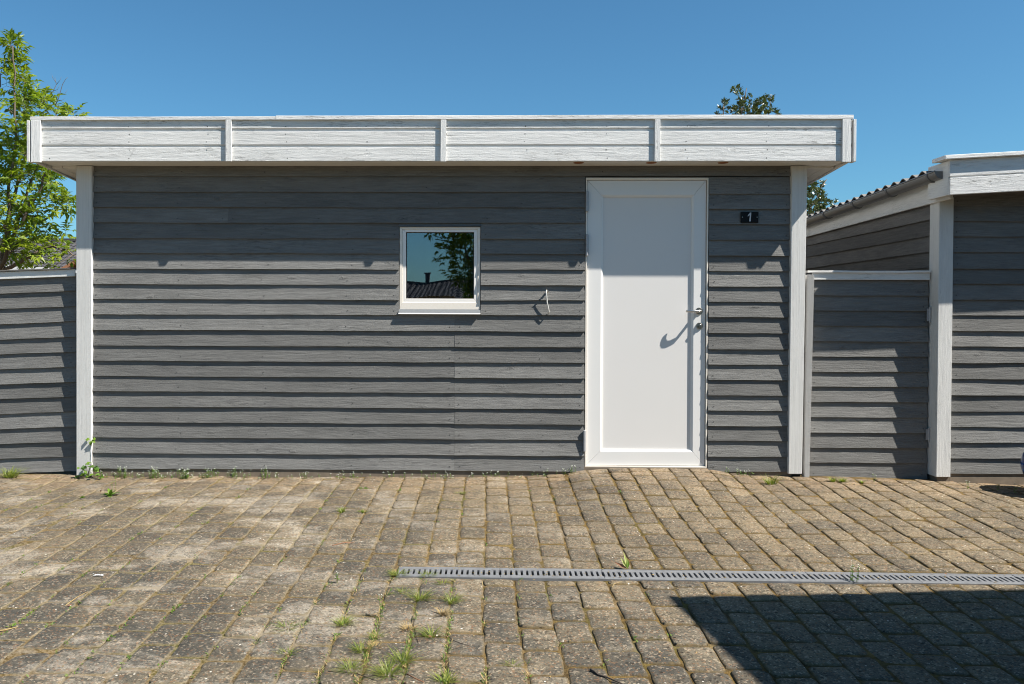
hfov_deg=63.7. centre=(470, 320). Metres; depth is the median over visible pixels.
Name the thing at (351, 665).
grass tuft
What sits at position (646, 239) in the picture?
door
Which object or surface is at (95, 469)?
climbing weed
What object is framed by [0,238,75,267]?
neighbour house
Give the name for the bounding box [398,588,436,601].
grass tuft
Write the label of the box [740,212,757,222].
number sign
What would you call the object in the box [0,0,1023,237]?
sky
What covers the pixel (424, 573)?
grass tuft
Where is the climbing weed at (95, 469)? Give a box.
[75,437,103,478]
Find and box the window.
[398,227,479,313]
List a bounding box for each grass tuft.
[0,466,28,477]
[270,619,307,633]
[276,646,299,656]
[329,614,362,626]
[331,657,375,675]
[337,507,345,512]
[345,640,378,653]
[360,657,406,681]
[368,630,390,639]
[376,646,422,665]
[388,567,410,575]
[390,586,415,594]
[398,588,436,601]
[409,624,449,639]
[418,570,439,576]
[426,668,464,683]
[439,591,465,604]
[501,657,527,666]
[758,474,782,484]
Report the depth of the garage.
5.94 m
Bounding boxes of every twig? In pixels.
[328,671,376,680]
[590,668,622,683]
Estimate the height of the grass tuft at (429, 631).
0.046 m
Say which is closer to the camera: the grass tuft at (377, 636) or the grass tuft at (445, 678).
the grass tuft at (445, 678)
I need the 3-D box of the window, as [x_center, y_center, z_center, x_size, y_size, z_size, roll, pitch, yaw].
[-0.174,-0.384,6.118,0.696,0.802,0.277,0,1,1]
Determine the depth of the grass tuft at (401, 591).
3.73 m
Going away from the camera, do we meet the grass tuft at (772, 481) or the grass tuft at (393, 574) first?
the grass tuft at (393, 574)
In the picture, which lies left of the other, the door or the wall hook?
the wall hook
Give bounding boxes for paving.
[0,468,1023,683]
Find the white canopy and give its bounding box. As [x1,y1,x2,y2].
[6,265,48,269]
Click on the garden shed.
(367, 295)
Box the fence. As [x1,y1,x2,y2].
[0,267,75,473]
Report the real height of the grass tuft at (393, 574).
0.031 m
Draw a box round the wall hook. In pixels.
[545,290,549,313]
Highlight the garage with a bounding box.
[805,151,1023,484]
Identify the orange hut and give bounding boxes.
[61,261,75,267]
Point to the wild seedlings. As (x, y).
(153, 474)
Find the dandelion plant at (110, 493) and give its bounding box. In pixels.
[102,488,118,496]
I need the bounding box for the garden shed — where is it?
[27,115,855,477]
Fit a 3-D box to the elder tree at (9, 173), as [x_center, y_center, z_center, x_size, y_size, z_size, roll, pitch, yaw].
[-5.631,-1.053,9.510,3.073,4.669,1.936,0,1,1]
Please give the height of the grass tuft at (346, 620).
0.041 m
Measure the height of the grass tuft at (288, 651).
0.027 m
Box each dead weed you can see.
[366,638,385,648]
[395,620,417,631]
[435,605,452,615]
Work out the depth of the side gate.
6.04 m
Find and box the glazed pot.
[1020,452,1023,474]
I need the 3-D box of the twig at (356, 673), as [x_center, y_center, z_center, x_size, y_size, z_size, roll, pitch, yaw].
[-0.415,1.260,2.927,0.200,0.007,0.026,0,1,20]
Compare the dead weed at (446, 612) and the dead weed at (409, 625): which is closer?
the dead weed at (409, 625)
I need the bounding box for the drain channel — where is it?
[396,567,1023,584]
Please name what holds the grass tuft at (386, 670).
on the paving
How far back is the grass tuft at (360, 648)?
3.13 m
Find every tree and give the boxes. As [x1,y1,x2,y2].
[0,28,91,269]
[714,84,838,215]
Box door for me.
[583,178,708,467]
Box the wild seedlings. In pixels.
[1,465,1018,683]
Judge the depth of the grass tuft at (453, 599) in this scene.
3.64 m
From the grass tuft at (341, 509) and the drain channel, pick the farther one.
the grass tuft at (341, 509)
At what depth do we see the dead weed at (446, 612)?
3.49 m
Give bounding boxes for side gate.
[801,270,930,478]
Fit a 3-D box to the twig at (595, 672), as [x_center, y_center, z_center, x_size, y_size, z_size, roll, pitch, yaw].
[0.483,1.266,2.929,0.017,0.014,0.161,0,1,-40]
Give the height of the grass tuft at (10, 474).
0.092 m
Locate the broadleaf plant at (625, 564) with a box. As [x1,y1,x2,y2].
[615,554,629,568]
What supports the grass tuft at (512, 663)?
on the paving
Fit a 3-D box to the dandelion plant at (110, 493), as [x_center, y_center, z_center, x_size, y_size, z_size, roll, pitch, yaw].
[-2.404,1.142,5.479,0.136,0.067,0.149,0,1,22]
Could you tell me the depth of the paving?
3.87 m
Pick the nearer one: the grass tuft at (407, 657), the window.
the grass tuft at (407, 657)
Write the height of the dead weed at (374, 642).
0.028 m

